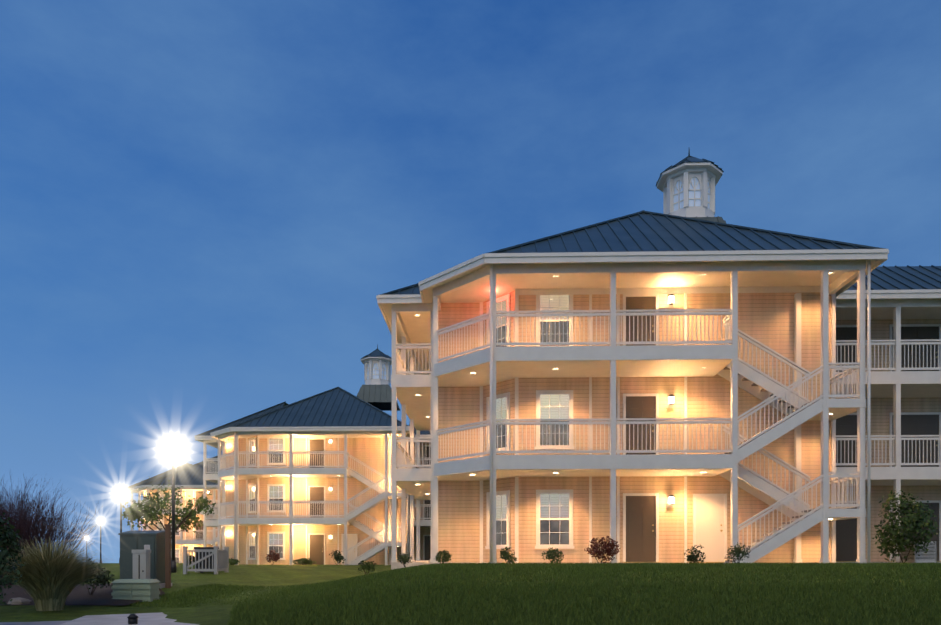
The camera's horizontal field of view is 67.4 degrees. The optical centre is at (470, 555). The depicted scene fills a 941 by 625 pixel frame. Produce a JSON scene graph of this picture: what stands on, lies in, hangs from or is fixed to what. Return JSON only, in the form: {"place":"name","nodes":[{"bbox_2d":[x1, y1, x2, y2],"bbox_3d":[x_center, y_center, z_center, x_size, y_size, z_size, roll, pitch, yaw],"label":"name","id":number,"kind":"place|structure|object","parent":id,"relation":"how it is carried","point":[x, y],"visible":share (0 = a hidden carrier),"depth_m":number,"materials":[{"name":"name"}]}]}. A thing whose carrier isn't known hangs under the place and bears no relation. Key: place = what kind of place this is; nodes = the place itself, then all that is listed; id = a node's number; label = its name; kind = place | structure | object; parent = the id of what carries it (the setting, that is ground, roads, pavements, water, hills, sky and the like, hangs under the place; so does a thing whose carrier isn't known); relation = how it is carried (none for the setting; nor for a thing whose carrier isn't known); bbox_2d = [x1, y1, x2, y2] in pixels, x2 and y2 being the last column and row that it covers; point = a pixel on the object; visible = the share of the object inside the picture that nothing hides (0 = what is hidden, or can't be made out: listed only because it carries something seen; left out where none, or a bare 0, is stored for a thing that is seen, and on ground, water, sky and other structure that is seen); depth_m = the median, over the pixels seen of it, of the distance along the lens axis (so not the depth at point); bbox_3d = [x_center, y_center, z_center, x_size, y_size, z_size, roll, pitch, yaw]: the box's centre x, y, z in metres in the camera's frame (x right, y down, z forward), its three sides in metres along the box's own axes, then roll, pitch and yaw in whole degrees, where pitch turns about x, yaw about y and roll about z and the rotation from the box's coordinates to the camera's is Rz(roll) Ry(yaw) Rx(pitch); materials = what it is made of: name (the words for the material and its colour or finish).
{"place":"outdoors","nodes":[
{"label":"outdoors","id":0,"kind":"place"},
{"bbox_2d":[0,620,70,624],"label":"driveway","id":1,"kind":"structure","parent":0,"point":[36,623],"depth_m":11.29,"materials":[{"name":"concrete"}]},
{"bbox_2d":[0,536,119,610],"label":"fountain grass","id":2,"kind":"object","parent":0,"point":[49,581],"depth_m":12.88,"materials":[{"name":"green plant"}]},
{"bbox_2d":[60,612,198,624],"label":"sidewalk","id":3,"kind":"structure","parent":0,"point":[143,619],"depth_m":11.59,"materials":[{"name":"concrete"}]},
{"bbox_2d":[127,614,138,624],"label":"path light","id":4,"kind":"object","parent":3,"relation":"on","point":[132,618],"visible":1,"depth_m":10.93,"materials":[{"name":"black metal"}]},
{"bbox_2d":[0,563,940,624],"bbox_3d":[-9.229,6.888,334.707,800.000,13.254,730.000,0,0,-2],"label":"lawn","id":5,"kind":"structure","parent":0,"point":[263,576],"depth_m":14.13,"materials":[{"name":"green plant"}]},
{"bbox_2d":[0,512,25,605],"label":"bush","id":6,"kind":"object","parent":5,"relation":"on","point":[6,539],"visible":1,"depth_m":10.49,"materials":[{"name":"green plant"}]},
{"bbox_2d":[7,597,30,604],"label":"edging rocks","id":7,"kind":"object","parent":5,"relation":"on","point":[17,601],"visible":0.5,"depth_m":13.95,"materials":[{"name":"grey stone"}]},
{"bbox_2d":[0,479,59,584],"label":"bare shrub","id":8,"kind":"object","parent":5,"relation":"on","point":[22,503],"visible":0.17,"depth_m":20.46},
{"bbox_2d":[0,471,69,555],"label":"bare shrub","id":9,"kind":"object","parent":5,"relation":"on","point":[1,497],"visible":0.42,"depth_m":26.48,"materials":[{"name":"brown plant"}]},
{"bbox_2d":[0,583,164,604],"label":"planting bed","id":10,"kind":"object","parent":5,"relation":"on","point":[78,595],"visible":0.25,"depth_m":15.10,"materials":[{"name":"brown soil"}]},
{"bbox_2d":[0,491,105,562],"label":"bare shrub","id":11,"kind":"object","parent":10,"relation":"on","point":[24,528],"visible":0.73,"depth_m":16.93,"materials":[{"name":"brown plant"}]},
{"bbox_2d":[78,557,114,594],"bbox_3d":[-8.153,0.468,15.188,0.793,0.868,0.809,0,0,-2],"label":"shrub","id":12,"kind":"object","parent":10,"relation":"on","point":[102,579],"visible":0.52,"depth_m":15.16,"materials":[{"name":"green plant"}]},
{"bbox_2d":[99,517,102,562],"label":"street lamp","id":13,"kind":"object","parent":5,"relation":"on","point":[100,520],"visible":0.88,"depth_m":70.72,"materials":[{"name":"metal"}]},
{"bbox_2d":[117,488,124,564],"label":"street lamp","id":14,"kind":"object","parent":5,"relation":"on","point":[121,491],"visible":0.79,"depth_m":44.16,"materials":[{"name":"metal"}]},
{"bbox_2d":[111,579,159,601],"bbox_3d":[-7.072,0.738,14.932,0.820,0.460,0.520,0,0,-2],"label":"utility box base","id":15,"kind":"object","parent":5,"relation":"on","point":[143,590],"visible":0.9,"depth_m":14.70,"materials":[{"name":"green concrete"}]},
{"bbox_2d":[132,550,150,578],"bbox_3d":[-7.560,0.359,16.216,0.330,0.980,0.275,0,0,-2],"label":"electrical box","id":16,"kind":"object","parent":5,"relation":"on","point":[141,564],"visible":0.73,"depth_m":16.10,"materials":[{"name":"grey metal"}]},
{"bbox_2d":[118,530,171,588],"bbox_3d":[-7.969,0.134,17.207,1.060,1.500,0.820,0,0,-2],"label":"transformer cabinet","id":17,"kind":"object","parent":5,"relation":"on","point":[153,541],"visible":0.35,"depth_m":16.89,"materials":[{"name":"painted metal"},{"name":"concrete"}]},
{"bbox_2d":[164,524,171,587],"bbox_3d":[-7.337,0.069,17.125,0.140,1.640,0.140,0,0,-2],"label":"screen post","id":18,"kind":"object","parent":5,"relation":"on","point":[167,555],"visible":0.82,"depth_m":17.08,"materials":[{"name":"brown wood"}]},
{"bbox_2d":[121,476,215,536],"bbox_3d":[-12.804,-1.366,29.645,3.126,4.039,3.956,0,0,44],"label":"lamp lit tree","id":19,"kind":"object","parent":5,"relation":"on","point":[133,511],"visible":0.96,"depth_m":29.65,"materials":[{"name":"green plant"}]},
{"bbox_2d":[167,437,179,572],"bbox_3d":[-11.165,-1.871,26.517,0.500,5.137,0.500,0,0,-2],"label":"street lamp","id":20,"kind":"object","parent":5,"relation":"on","point":[173,445],"visible":0.94,"depth_m":26.46,"materials":[{"name":"metal"}]},
{"bbox_2d":[125,455,221,562],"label":"building","id":21,"kind":"structure","parent":5,"relation":"on","point":[188,477],"depth_m":72.66,"materials":[{"name":"beige paint"}]},
{"bbox_2d":[182,546,228,573],"bbox_3d":[-9.750,0.183,26.058,1.250,1.000,1.350,0,0,-2],"label":"fence","id":22,"kind":"object","parent":5,"relation":"on","point":[215,559],"visible":1,"depth_m":25.45,"materials":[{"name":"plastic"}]},
{"bbox_2d":[229,558,239,564],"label":"shrub","id":23,"kind":"object","parent":5,"relation":"on","point":[233,561],"visible":0.79,"depth_m":41.81,"materials":[{"name":"green plant"}]},
{"bbox_2d":[265,550,279,564],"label":"shrub","id":24,"kind":"object","parent":5,"relation":"on","point":[276,557],"visible":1,"depth_m":42.10,"materials":[{"name":"red plant"}]},
{"bbox_2d":[293,558,315,564],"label":"shrub","id":25,"kind":"object","parent":5,"relation":"on","point":[306,561],"visible":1,"depth_m":41.92,"materials":[{"name":"green plant"}]},
{"bbox_2d":[194,344,430,564],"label":"building","id":26,"kind":"structure","parent":5,"relation":"on","point":[308,477],"depth_m":45.15,"materials":[{"name":"beige paint"}]},
{"bbox_2d":[329,550,345,564],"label":"shrub","id":27,"kind":"object","parent":5,"relation":"on","point":[338,557],"visible":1,"depth_m":42.17,"materials":[{"name":"green plant"}]},
{"bbox_2d":[357,560,376,573],"bbox_3d":[-3.263,0.399,22.171,0.565,0.477,0.580,0,0,18],"label":"shrub","id":28,"kind":"object","parent":5,"relation":"on","point":[369,566],"visible":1,"depth_m":22.11,"materials":[{"name":"green plant"}]},
{"bbox_2d":[397,552,411,566],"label":"shrub","id":29,"kind":"object","parent":5,"relation":"on","point":[403,559],"visible":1,"depth_m":21.40,"materials":[{"name":"green plant"}]},
{"bbox_2d":[435,550,451,563],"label":"shrub","id":30,"kind":"object","parent":5,"relation":"on","point":[444,555],"visible":1,"depth_m":20.06,"materials":[{"name":"green plant"}]},
{"bbox_2d":[500,546,516,562],"bbox_3d":[1.017,0.018,18.997,0.433,0.537,0.475,0,0,-12],"label":"shrub","id":31,"kind":"object","parent":5,"relation":"on","point":[504,554],"visible":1,"depth_m":18.96,"materials":[{"name":"green plant"}]},
{"bbox_2d":[130,562,940,607],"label":"lawn blades","id":32,"kind":"object","parent":5,"relation":"on","point":[720,568],"visible":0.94,"depth_m":15.04,"materials":[{"name":"green plant"}]},
{"bbox_2d":[542,547,563,562],"bbox_3d":[2.205,0.035,18.905,0.577,0.504,0.511,0,0,36],"label":"shrub","id":33,"kind":"object","parent":5,"relation":"on","point":[552,553],"visible":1,"depth_m":18.88,"materials":[{"name":"green plant"}]},
{"bbox_2d":[584,536,620,562],"bbox_3d":[3.504,-0.122,18.788,1.039,0.819,1.022,0,0,-2],"label":"shrub","id":34,"kind":"object","parent":5,"relation":"on","point":[608,551],"visible":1,"depth_m":18.73,"materials":[{"name":"red plant"}]},
{"bbox_2d":[376,249,940,569],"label":"building","id":35,"kind":"structure","parent":5,"relation":"on","point":[492,276],"depth_m":20.45,"materials":[{"name":"white paint"}]},
{"bbox_2d":[415,273,832,494],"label":"ceiling lights","id":36,"kind":"object","parent":35,"relation":"attached to","point":[703,275],"visible":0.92,"depth_m":20.75},
{"bbox_2d":[380,210,940,294],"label":"building roof","id":37,"kind":"structure","parent":35,"relation":"attached to","point":[643,231],"depth_m":21.36,"materials":[{"name":"metal"}]},
{"bbox_2d":[396,309,940,468],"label":"building railings","id":38,"kind":"object","parent":35,"relation":"attached to","point":[555,313],"visible":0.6,"depth_m":19.90,"materials":[{"name":"white wood"}]},
{"bbox_2d":[657,162,722,216],"bbox_3d":[8.379,-13.469,27.056,2.254,1.940,2.254,0,0,2],"label":"cupola","id":39,"kind":"object","parent":35,"relation":"on","point":[687,189],"visible":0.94,"depth_m":26.36,"materials":[{"name":"white paint"}]},
{"bbox_2d":[656,149,723,185],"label":"cupola roof","id":40,"kind":"structure","parent":39,"relation":"attached to","point":[688,158],"depth_m":26.40,"materials":[{"name":"metal"}]},
{"bbox_2d":[717,315,865,563],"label":"building main stairs","id":41,"kind":"structure","parent":35,"relation":"attached to","point":[777,498],"depth_m":19.74,"materials":[{"name":"white wood"}]},
{"bbox_2d":[684,545,705,563],"bbox_3d":[6.006,-0.014,18.947,0.507,0.600,0.527,0,0,41],"label":"shrub","id":42,"kind":"object","parent":5,"relation":"on","point":[692,557],"visible":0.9,"depth_m":18.87,"materials":[{"name":"green plant"}]},
{"bbox_2d":[725,542,750,562],"bbox_3d":[7.122,-0.034,18.779,0.654,0.642,0.544,0,0,-2],"label":"shrub","id":43,"kind":"object","parent":5,"relation":"on","point":[737,550],"visible":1,"depth_m":18.73,"materials":[{"name":"green plant"}]},
{"bbox_2d":[872,490,938,561],"bbox_3d":[12.623,-0.830,20.497,1.649,2.230,1.435,0,0,42],"label":"shrub","id":44,"kind":"object","parent":5,"relation":"on","point":[897,536],"visible":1,"depth_m":20.38,"materials":[{"name":"green plant"}]},
{"bbox_2d":[898,541,939,562],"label":"ac condenser","id":45,"kind":"object","parent":5,"relation":"on","point":[930,555],"visible":0.52,"depth_m":21.09,"materials":[{"name":"silver metal"}]},
{"bbox_2d":[0,0,940,562],"label":"sky","id":46,"kind":"structure","parent":0,"point":[207,207],"materials":[{"name":"blue"}]},
{"bbox_2d":[228,580,940,624],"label":"lawn","id":47,"kind":"structure","parent":0,"point":[290,616],"depth_m":11.60,"materials":[{"name":"green plant"}]},
{"bbox_2d":[438,286,940,562],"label":"building walls","id":48,"kind":"structure","parent":0,"point":[665,519],"depth_m":21.67,"materials":[{"name":"beige wood"}]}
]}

